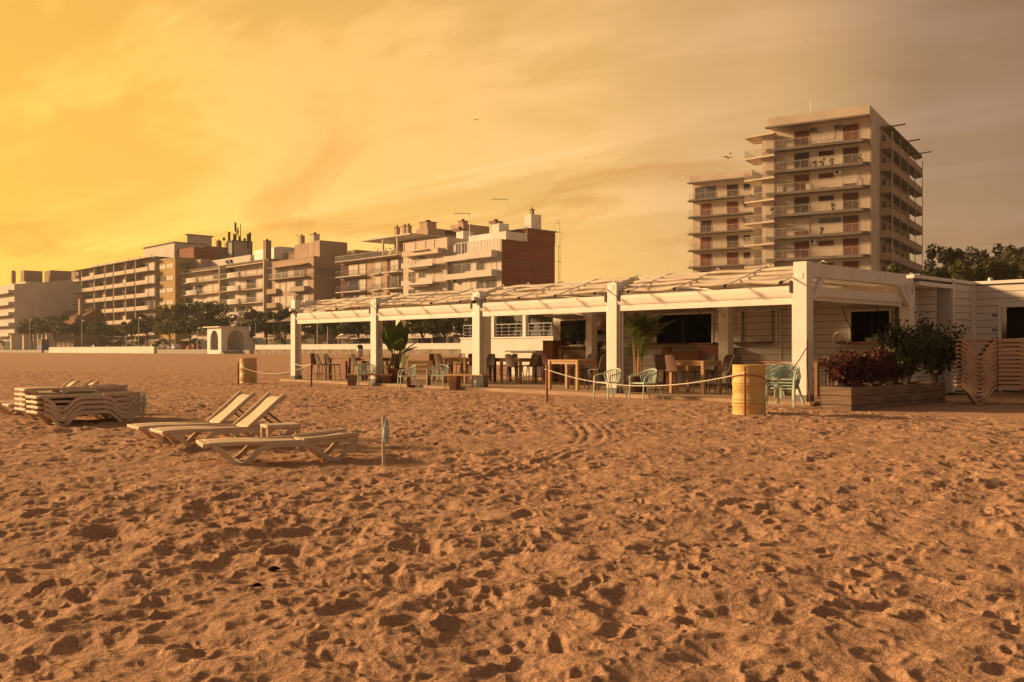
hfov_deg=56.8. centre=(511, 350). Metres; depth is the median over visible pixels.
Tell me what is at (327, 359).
bar chair
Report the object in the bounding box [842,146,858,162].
balcony door
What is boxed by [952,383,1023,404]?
sun lounger
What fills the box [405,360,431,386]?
slatted bench
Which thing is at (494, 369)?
bar table
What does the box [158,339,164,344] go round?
shop window
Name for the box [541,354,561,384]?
bar chair
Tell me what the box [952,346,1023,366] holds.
sun lounger
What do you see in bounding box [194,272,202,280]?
window
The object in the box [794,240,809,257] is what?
balcony door
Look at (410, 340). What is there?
shop window
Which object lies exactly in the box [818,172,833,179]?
window
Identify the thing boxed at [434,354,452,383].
bar chair
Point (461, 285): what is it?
window
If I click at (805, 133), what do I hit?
balcony door
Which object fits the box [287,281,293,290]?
window
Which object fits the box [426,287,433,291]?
window
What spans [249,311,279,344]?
promenade tree
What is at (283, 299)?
window
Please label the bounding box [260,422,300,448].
side table
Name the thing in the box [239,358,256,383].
oil drum
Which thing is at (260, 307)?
window
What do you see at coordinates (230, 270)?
window
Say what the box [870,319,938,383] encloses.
dark shrub
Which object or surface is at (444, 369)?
garden armchair
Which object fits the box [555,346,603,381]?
bar counter
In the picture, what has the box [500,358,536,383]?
bar table
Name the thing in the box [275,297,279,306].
window
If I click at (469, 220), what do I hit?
roof aerial
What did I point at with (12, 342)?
gate pillar
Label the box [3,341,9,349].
shop window
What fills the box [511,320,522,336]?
terrace shrub
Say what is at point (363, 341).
shop window
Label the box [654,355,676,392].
bar chair
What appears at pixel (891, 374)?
red shrub
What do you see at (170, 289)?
window
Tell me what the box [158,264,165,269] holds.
window
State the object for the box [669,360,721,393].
bar table
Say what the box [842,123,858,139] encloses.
balcony door
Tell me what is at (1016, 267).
grove tree
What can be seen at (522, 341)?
building
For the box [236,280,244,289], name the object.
window
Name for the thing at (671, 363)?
bar chair
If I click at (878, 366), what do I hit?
red shrub
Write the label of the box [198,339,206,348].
shop window
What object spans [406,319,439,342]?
promenade tree
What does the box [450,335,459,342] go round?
shop window
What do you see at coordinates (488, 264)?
window
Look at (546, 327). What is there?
terrace shrub
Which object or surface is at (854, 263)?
balcony door
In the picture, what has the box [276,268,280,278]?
window
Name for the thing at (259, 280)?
window
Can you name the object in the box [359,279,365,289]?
window
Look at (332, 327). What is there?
promenade tree
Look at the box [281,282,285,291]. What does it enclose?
window
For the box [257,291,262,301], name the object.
window
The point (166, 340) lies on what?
shop window
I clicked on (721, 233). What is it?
apartment building
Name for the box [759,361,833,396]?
bar table
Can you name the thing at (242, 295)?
window
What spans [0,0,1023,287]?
sky
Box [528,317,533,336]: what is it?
terrace shrub
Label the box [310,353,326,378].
bar chair
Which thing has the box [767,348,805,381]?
barrier rope
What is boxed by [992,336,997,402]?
strap
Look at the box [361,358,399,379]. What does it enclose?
bar table
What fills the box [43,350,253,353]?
promenade
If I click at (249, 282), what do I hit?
window
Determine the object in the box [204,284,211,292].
window
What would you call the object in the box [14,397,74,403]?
sun lounger
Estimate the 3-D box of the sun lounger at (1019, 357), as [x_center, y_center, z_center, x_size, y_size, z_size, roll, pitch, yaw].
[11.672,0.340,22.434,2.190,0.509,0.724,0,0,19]
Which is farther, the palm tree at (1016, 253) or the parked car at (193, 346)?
the parked car at (193, 346)
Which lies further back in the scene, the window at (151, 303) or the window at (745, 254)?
the window at (151, 303)
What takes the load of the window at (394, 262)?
in the apartment building at (380, 275)
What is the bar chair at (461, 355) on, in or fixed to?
on the timber deck
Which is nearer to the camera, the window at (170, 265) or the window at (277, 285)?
the window at (277, 285)
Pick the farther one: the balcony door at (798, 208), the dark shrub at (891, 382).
the balcony door at (798, 208)
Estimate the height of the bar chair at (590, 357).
1.062 m
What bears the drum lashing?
attached to the oil drum at (756, 398)
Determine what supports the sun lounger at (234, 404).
on the sand
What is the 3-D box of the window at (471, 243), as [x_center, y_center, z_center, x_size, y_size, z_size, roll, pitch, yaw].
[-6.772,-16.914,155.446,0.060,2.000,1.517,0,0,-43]
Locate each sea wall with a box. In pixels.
[0,350,42,352]
[157,349,231,353]
[254,349,460,354]
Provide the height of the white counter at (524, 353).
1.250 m
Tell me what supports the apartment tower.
on the pavement
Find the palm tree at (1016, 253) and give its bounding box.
[998,246,1023,262]
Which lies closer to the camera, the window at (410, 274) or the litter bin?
the litter bin
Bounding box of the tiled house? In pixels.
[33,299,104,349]
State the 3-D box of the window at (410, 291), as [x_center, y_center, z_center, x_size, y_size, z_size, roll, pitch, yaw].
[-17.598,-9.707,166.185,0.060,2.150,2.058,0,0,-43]
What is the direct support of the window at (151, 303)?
in the apartment building at (116, 293)
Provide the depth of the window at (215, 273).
220.14 m
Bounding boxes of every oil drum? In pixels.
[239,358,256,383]
[732,364,766,414]
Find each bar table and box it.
[329,357,366,379]
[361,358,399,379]
[434,357,467,379]
[444,358,471,383]
[486,358,511,382]
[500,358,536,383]
[548,359,596,389]
[569,359,599,384]
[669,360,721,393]
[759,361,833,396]
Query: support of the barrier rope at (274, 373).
attached to the rope stake at (311, 363)
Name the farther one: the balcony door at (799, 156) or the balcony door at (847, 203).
the balcony door at (799, 156)
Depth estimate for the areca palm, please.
26.69 m
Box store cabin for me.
[895,277,1023,391]
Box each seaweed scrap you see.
[248,583,261,586]
[267,566,280,570]
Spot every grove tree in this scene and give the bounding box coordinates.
[948,258,979,281]
[971,256,1008,280]
[1000,255,1023,279]
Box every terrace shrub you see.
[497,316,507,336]
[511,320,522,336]
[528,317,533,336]
[539,314,550,335]
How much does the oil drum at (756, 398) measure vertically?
0.995 m
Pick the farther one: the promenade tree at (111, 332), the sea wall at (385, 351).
the promenade tree at (111, 332)
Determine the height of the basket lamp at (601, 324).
1.252 m
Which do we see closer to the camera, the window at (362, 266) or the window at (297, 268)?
the window at (362, 266)
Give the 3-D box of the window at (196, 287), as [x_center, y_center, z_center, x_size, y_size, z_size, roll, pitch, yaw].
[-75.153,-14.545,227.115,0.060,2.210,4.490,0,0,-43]
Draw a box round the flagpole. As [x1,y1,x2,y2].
[250,323,255,345]
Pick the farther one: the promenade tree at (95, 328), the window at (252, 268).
the promenade tree at (95, 328)
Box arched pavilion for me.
[203,326,254,353]
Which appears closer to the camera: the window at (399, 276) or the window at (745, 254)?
the window at (745, 254)
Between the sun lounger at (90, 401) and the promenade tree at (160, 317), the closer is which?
the sun lounger at (90, 401)
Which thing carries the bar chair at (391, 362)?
on the timber deck
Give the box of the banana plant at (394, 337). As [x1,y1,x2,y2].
[381,320,417,382]
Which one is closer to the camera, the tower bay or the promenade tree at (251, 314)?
the tower bay
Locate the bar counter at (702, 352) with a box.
[662,345,717,384]
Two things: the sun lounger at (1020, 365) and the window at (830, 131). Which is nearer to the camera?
the sun lounger at (1020, 365)
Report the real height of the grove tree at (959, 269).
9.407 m
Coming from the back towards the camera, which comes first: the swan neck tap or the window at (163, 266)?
the window at (163, 266)
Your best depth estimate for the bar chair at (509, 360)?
32.60 m
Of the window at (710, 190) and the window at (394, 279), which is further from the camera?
the window at (394, 279)
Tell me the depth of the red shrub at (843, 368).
20.14 m
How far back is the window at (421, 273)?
164.15 m
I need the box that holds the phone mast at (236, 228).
[223,222,250,240]
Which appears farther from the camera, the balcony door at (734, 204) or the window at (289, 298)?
the window at (289, 298)
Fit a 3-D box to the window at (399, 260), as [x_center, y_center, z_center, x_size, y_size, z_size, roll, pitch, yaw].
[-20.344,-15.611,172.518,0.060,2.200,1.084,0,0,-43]
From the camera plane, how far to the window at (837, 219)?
120.65 m
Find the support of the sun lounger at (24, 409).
on the sand
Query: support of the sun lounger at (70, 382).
on the sand
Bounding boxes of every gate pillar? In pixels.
[9,335,15,349]
[22,334,27,349]
[45,334,50,346]
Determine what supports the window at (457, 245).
in the apartment building at (501, 254)
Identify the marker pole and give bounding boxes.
[142,392,145,420]
[382,416,388,465]
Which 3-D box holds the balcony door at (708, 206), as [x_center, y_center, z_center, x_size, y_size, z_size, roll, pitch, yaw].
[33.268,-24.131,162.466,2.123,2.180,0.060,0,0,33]
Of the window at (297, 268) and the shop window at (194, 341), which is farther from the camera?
the shop window at (194, 341)
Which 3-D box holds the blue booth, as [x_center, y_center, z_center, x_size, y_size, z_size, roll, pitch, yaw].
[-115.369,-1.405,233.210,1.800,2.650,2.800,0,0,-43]
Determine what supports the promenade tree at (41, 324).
on the promenade
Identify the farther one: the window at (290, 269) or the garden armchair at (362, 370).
the window at (290, 269)
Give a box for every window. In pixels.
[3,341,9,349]
[114,340,121,346]
[123,340,131,345]
[133,340,142,346]
[144,339,154,346]
[149,262,153,270]
[149,275,153,282]
[149,288,153,295]
[149,301,153,308]
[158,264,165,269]
[158,276,165,281]
[158,288,165,293]
[158,300,165,304]
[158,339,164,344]
[165,339,174,345]
[166,263,172,268]
[166,275,172,280]
[166,287,172,292]
[166,299,172,304]
[180,262,189,268]
[185,274,193,282]
[185,286,193,294]
[185,339,196,345]
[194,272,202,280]
[194,285,202,293]
[194,297,202,301]
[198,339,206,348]
[204,271,211,280]
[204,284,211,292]
[204,296,211,304]
[213,270,218,279]
[213,283,218,291]
[213,296,218,303]
[226,268,234,277]
[226,281,234,290]
[226,294,234,298]
[226,307,234,311]
[236,267,244,275]
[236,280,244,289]
[236,293,244,302]
[236,306,244,315]
[236,320,244,324]
[246,265,255,275]
[246,279,255,288]
[246,292,255,301]
[254,338,267,349]
[257,264,262,273]
[257,278,262,287]
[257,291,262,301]
[257,305,262,311]
[271,337,279,344]
[275,283,279,292]
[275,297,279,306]
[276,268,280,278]
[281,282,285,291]
[281,296,285,305]
[281,337,290,344]
[282,268,286,277]
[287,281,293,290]
[287,296,293,305]
[288,267,293,276]
[295,266,299,275]
[295,280,302,286]
[295,294,302,300]
[301,265,306,275]
[303,336,312,343]
[341,339,354,343]
[349,264,357,275]
[349,279,357,290]
[356,338,369,343]
[359,263,365,274]
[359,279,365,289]
[375,261,380,272]
[375,277,380,288]
[390,259,397,270]
[390,275,397,287]
[398,259,401,270]
[398,275,401,286]
[407,338,416,343]
[408,257,414,264]
[408,271,414,282]
[408,289,414,293]
[418,270,424,277]
[418,338,430,342]
[426,255,433,262]
[426,269,433,280]
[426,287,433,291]
[433,334,445,342]
[441,251,445,259]
[441,269,445,277]
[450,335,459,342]
[453,263,470,273]
[453,282,470,289]
[455,243,460,254]
[461,242,467,254]
[468,241,473,251]
[474,240,479,251]
[476,262,483,269]
[476,280,483,288]
[481,239,486,250]
[485,260,496,269]
[485,279,496,287]
[487,238,493,249]
[494,238,499,249]
[695,185,715,198]
[743,183,750,190]
[743,234,750,241]
[743,252,750,258]
[818,149,833,156]
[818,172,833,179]
[818,194,833,201]
[818,216,841,223]
[818,240,833,246]
[820,128,834,140]
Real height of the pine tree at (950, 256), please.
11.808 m
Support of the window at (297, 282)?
in the apartment building at (310, 270)
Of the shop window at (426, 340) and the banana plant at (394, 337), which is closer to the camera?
the banana plant at (394, 337)
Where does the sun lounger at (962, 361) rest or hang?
on the sun lounger at (1020, 365)
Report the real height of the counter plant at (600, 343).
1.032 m
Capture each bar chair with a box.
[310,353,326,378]
[315,354,330,379]
[323,354,340,379]
[350,354,367,380]
[383,354,397,373]
[429,354,442,381]
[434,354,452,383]
[449,353,464,376]
[468,354,471,377]
[486,354,494,382]
[499,354,517,381]
[505,354,524,384]
[522,354,538,381]
[525,354,542,383]
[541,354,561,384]
[563,354,582,385]
[574,354,595,388]
[588,355,606,390]
[589,354,606,388]
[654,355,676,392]
[656,354,675,390]
[665,355,689,394]
[693,355,714,392]
[709,355,732,392]
[715,355,740,394]
[813,357,834,387]
[819,355,838,386]
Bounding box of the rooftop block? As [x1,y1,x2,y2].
[225,240,252,257]
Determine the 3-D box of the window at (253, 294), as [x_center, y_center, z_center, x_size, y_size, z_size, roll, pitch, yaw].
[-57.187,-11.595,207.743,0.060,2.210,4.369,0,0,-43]
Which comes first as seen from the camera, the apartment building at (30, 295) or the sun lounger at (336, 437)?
the sun lounger at (336, 437)
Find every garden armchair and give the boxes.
[357,363,375,385]
[397,365,420,389]
[426,364,448,388]
[593,368,627,398]
[628,368,664,399]
[765,364,783,396]
[766,362,799,399]
[766,365,803,402]
[766,368,802,405]
[766,371,804,407]
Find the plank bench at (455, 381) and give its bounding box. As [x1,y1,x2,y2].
[443,374,487,389]
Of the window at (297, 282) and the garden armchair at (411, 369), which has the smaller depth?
the garden armchair at (411, 369)
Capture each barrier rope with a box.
[240,365,308,373]
[549,370,742,385]
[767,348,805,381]
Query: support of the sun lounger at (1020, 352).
on the sun lounger at (1019, 357)
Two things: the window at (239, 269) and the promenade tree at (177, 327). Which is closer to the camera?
the promenade tree at (177, 327)
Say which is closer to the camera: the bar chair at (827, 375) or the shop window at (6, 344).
the bar chair at (827, 375)
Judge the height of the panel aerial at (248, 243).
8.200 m
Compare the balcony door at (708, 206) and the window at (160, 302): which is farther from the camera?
the window at (160, 302)
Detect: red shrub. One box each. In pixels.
[819,347,863,386]
[833,350,873,386]
[863,343,890,385]
[865,348,904,385]
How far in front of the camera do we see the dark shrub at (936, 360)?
22.86 m
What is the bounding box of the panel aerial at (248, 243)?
[247,234,248,254]
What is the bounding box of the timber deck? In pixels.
[280,376,947,405]
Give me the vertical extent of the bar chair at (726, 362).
1.062 m
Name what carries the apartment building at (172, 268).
on the pavement
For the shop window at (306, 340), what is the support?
in the apartment building at (310, 270)
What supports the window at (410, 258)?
in the apartment building at (425, 267)
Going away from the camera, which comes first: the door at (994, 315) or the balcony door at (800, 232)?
the door at (994, 315)
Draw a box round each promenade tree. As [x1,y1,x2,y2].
[14,317,45,349]
[34,315,69,346]
[50,314,91,346]
[84,321,114,346]
[98,327,127,346]
[117,321,145,346]
[126,314,157,346]
[151,304,192,348]
[162,299,202,348]
[185,300,238,332]
[236,306,260,326]
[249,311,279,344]
[272,307,301,344]
[301,323,325,343]
[316,322,345,343]
[336,321,370,343]
[363,320,395,334]
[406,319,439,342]
[420,318,464,342]
[451,317,471,337]
[497,316,513,334]
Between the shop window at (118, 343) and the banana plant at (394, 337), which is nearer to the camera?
the banana plant at (394, 337)
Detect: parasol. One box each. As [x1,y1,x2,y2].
[265,319,286,344]
[279,317,290,321]
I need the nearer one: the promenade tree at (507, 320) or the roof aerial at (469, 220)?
the promenade tree at (507, 320)
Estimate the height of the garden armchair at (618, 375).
0.814 m
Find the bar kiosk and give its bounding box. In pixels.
[543,274,951,388]
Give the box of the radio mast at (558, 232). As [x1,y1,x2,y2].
[554,221,561,281]
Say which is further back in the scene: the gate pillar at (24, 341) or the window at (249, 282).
the gate pillar at (24, 341)
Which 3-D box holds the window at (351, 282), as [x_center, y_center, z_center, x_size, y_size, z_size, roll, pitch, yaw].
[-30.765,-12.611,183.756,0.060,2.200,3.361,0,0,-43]
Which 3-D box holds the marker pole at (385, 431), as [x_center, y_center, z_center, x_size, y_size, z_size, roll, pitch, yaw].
[-1.310,1.039,9.819,0.081,0.724,0.054,0,0,0]
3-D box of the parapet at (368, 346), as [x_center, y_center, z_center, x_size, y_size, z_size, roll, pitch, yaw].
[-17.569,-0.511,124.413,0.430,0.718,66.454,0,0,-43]
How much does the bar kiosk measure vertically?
3.230 m
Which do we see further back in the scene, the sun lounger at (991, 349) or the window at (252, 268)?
the window at (252, 268)
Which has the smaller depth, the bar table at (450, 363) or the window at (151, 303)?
the bar table at (450, 363)
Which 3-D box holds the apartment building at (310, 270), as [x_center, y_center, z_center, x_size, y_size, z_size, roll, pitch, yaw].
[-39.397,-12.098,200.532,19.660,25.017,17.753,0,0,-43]
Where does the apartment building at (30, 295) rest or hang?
on the pavement
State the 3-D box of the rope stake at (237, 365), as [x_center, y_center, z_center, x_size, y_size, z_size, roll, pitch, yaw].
[-9.619,0.915,33.261,0.112,0.980,0.112,0,0,0]
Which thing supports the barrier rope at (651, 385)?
attached to the rope stake at (546, 388)
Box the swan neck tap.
[827,331,847,385]
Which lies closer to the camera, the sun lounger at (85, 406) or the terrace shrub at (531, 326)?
the sun lounger at (85, 406)
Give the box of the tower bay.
[744,132,776,268]
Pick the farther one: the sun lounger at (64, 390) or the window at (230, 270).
the window at (230, 270)
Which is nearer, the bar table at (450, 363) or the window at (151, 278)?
the bar table at (450, 363)
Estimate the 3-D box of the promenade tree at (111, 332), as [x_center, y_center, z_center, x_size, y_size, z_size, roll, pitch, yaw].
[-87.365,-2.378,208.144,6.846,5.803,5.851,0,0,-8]
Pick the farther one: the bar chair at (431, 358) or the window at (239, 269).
the window at (239, 269)
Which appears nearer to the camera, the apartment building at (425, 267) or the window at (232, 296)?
the apartment building at (425, 267)
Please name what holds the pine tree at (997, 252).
on the pavement
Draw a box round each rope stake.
[236,363,239,384]
[310,361,312,387]
[545,365,548,402]
[743,367,746,416]
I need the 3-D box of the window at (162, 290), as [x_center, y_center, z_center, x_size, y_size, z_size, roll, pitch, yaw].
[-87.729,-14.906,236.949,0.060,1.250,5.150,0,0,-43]
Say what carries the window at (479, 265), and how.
in the apartment building at (501, 254)
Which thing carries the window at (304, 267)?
in the apartment building at (310, 270)
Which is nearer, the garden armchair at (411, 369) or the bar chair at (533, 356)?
the garden armchair at (411, 369)
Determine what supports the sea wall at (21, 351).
on the promenade
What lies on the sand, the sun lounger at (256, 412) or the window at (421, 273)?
the sun lounger at (256, 412)
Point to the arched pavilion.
(224, 339)
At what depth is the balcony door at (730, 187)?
159.96 m
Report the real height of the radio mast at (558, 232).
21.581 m
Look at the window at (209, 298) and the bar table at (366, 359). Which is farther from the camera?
the window at (209, 298)
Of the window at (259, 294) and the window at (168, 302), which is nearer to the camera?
the window at (259, 294)
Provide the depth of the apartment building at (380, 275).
179.59 m
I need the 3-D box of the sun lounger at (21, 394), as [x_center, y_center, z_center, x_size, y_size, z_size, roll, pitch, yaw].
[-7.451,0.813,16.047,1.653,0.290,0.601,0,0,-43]
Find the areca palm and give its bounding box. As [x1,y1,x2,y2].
[624,311,674,391]
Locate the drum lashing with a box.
[731,374,766,381]
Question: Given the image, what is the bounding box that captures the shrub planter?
[820,381,944,410]
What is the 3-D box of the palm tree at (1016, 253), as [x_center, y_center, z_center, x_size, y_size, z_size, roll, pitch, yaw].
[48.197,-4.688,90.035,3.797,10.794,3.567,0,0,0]
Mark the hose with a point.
(807, 370)
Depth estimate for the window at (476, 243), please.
154.24 m
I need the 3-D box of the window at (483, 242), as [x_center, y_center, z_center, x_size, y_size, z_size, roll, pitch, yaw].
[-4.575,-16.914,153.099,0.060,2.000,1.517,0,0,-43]
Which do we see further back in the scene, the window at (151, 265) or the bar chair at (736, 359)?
the window at (151, 265)
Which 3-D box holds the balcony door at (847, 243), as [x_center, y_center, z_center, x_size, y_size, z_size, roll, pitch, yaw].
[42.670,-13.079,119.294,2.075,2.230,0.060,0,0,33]
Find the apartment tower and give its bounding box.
[765,105,930,274]
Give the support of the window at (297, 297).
in the apartment building at (310, 270)
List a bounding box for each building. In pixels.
[0,270,80,349]
[72,241,205,346]
[149,247,214,345]
[179,239,294,349]
[185,234,227,259]
[264,232,384,344]
[335,223,454,343]
[401,237,468,343]
[416,219,488,240]
[441,207,556,342]
[460,314,552,364]
[687,170,761,272]
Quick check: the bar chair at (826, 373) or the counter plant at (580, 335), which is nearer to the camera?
the bar chair at (826, 373)
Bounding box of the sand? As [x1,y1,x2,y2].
[0,352,1023,681]
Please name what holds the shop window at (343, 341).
in the apartment building at (380, 275)
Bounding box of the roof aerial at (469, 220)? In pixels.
[454,213,469,235]
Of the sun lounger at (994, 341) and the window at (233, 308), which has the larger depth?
the window at (233, 308)
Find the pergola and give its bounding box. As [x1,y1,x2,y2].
[290,260,914,401]
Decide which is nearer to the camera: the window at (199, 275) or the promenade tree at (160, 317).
the promenade tree at (160, 317)
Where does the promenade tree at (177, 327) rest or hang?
on the promenade
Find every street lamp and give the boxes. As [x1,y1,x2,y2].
[29,320,29,349]
[138,317,141,346]
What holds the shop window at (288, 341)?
in the apartment building at (310, 270)
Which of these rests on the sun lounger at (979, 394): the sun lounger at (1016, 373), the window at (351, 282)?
the sun lounger at (1016, 373)
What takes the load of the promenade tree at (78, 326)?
on the promenade
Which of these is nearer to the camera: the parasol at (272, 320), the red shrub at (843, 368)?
the red shrub at (843, 368)
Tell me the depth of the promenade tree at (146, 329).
192.82 m
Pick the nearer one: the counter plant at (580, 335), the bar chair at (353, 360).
the counter plant at (580, 335)
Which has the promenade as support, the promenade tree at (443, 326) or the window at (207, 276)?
the promenade tree at (443, 326)
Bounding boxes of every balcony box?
[777,186,782,191]
[806,183,811,189]
[857,178,862,184]
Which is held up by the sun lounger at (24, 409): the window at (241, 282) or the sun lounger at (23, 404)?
the sun lounger at (23, 404)
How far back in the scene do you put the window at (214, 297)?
220.14 m
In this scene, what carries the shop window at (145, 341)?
in the apartment building at (116, 293)
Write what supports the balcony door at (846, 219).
in the apartment tower
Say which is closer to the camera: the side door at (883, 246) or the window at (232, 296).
the side door at (883, 246)
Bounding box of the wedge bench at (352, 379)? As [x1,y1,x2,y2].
[347,374,392,385]
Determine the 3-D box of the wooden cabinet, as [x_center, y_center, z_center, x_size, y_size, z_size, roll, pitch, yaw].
[1.546,0.400,36.170,0.560,1.560,0.620,0,0,-43]
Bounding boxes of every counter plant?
[562,325,576,345]
[576,326,585,344]
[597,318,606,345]
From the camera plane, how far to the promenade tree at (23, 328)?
248.44 m
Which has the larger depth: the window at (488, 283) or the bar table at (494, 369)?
the window at (488, 283)
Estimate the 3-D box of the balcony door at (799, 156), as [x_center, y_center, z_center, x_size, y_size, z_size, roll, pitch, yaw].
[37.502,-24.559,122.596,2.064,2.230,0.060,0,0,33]
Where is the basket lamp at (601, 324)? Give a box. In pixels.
[596,292,606,329]
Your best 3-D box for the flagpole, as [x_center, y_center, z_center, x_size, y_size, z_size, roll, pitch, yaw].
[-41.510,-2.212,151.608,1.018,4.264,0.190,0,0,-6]
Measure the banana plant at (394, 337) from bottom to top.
2.387 m
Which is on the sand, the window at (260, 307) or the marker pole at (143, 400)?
the marker pole at (143, 400)
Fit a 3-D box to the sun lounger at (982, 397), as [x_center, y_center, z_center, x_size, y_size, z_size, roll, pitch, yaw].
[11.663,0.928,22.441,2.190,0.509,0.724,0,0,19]
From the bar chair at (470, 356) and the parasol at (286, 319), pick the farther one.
the parasol at (286, 319)
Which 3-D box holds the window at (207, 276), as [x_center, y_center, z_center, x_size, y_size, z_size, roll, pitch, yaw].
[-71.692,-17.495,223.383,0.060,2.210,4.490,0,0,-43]
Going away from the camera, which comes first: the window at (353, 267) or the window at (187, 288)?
the window at (353, 267)
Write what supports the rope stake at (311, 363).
on the sand
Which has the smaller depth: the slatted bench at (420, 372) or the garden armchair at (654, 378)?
the garden armchair at (654, 378)
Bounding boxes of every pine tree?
[919,243,974,278]
[925,266,947,277]
[962,246,995,278]
[980,243,1017,278]
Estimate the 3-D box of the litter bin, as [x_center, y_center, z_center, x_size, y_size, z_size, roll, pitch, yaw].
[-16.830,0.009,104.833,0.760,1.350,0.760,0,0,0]
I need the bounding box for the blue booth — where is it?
[38,339,48,349]
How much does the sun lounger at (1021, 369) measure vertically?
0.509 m
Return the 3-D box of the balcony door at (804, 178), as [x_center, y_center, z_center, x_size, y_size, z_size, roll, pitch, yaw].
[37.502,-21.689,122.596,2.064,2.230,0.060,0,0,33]
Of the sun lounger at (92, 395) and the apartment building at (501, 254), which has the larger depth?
the apartment building at (501, 254)
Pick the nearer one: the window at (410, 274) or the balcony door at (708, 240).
the balcony door at (708, 240)
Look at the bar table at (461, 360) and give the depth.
34.05 m
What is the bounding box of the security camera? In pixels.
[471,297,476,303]
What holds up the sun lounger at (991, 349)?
on the sun lounger at (1016, 348)
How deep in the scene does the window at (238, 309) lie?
211.44 m
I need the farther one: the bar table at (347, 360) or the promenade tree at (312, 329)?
the promenade tree at (312, 329)
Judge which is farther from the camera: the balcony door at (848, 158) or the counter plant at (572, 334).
the balcony door at (848, 158)
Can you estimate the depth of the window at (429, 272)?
162.32 m
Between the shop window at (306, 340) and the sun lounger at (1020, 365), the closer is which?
the sun lounger at (1020, 365)
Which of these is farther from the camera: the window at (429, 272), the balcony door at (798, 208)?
the window at (429, 272)
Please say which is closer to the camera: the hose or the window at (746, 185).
the hose
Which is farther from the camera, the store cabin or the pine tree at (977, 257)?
the pine tree at (977, 257)
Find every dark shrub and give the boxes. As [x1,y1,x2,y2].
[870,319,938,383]
[884,355,912,384]
[907,311,968,382]
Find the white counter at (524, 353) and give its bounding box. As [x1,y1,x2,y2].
[505,350,542,376]
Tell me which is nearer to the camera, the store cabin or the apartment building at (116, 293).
the store cabin
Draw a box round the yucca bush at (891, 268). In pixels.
[887,263,903,273]
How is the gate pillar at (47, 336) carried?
on the promenade
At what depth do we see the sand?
6.01 m
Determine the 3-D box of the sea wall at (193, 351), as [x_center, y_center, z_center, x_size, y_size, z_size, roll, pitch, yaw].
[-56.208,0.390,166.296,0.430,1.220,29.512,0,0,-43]
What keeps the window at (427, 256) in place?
in the apartment building at (425, 267)
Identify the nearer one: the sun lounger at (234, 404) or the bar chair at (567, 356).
the sun lounger at (234, 404)
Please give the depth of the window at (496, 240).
150.76 m
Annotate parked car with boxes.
[156,344,167,349]
[166,344,181,348]
[186,344,201,348]
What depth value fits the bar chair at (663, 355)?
27.76 m
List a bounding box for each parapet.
[49,346,155,352]
[255,343,460,349]
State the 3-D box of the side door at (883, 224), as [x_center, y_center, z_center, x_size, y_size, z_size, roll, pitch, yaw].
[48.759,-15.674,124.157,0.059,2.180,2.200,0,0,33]
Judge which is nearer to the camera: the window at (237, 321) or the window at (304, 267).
the window at (304, 267)
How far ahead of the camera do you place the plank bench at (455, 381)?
30.56 m
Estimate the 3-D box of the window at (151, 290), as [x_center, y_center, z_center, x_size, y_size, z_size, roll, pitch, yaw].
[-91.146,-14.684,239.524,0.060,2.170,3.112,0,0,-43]
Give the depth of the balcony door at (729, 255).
159.96 m
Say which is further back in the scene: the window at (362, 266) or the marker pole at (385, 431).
the window at (362, 266)
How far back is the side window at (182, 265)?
232.74 m
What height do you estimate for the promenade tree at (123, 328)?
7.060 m
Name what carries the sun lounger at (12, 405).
on the sand
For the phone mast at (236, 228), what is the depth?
238.02 m
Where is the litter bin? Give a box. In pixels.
[357,345,362,356]
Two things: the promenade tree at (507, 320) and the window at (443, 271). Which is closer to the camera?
the promenade tree at (507, 320)
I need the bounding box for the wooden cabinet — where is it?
[543,340,561,381]
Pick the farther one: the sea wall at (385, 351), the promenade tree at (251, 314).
the promenade tree at (251, 314)
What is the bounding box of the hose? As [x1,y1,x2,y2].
[806,340,811,405]
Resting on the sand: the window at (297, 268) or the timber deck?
the timber deck
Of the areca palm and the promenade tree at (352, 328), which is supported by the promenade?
the promenade tree at (352, 328)
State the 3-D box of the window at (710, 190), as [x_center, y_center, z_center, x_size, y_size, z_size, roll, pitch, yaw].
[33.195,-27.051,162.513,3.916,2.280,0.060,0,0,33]
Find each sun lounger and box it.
[0,378,79,414]
[2,379,99,415]
[14,389,121,403]
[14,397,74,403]
[14,402,114,416]
[14,407,113,421]
[15,384,127,398]
[25,390,140,411]
[26,396,141,416]
[26,401,141,421]
[26,408,141,424]
[127,390,263,440]
[150,392,295,447]
[196,428,358,465]
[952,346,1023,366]
[952,359,1023,379]
[952,375,1023,396]
[952,379,1023,400]
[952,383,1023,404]
[953,338,1023,358]
[953,342,1023,362]
[953,350,1023,371]
[953,363,1023,383]
[953,367,1023,387]
[953,371,1023,391]
[954,355,1023,375]
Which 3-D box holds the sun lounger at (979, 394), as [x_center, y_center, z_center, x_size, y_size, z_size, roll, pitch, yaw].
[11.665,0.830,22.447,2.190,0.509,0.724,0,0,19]
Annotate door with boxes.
[700,203,711,214]
[700,220,711,231]
[700,237,711,248]
[700,253,711,265]
[726,184,738,195]
[726,201,738,212]
[726,218,738,229]
[726,235,738,247]
[726,252,738,264]
[794,129,809,145]
[794,151,809,167]
[794,173,809,190]
[794,196,809,212]
[794,218,809,234]
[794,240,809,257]
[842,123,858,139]
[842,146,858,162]
[842,169,856,185]
[842,192,858,208]
[842,214,858,231]
[842,237,858,254]
[842,260,858,267]
[882,222,885,229]
[882,244,885,251]
[975,306,997,338]
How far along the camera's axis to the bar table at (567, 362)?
28.54 m

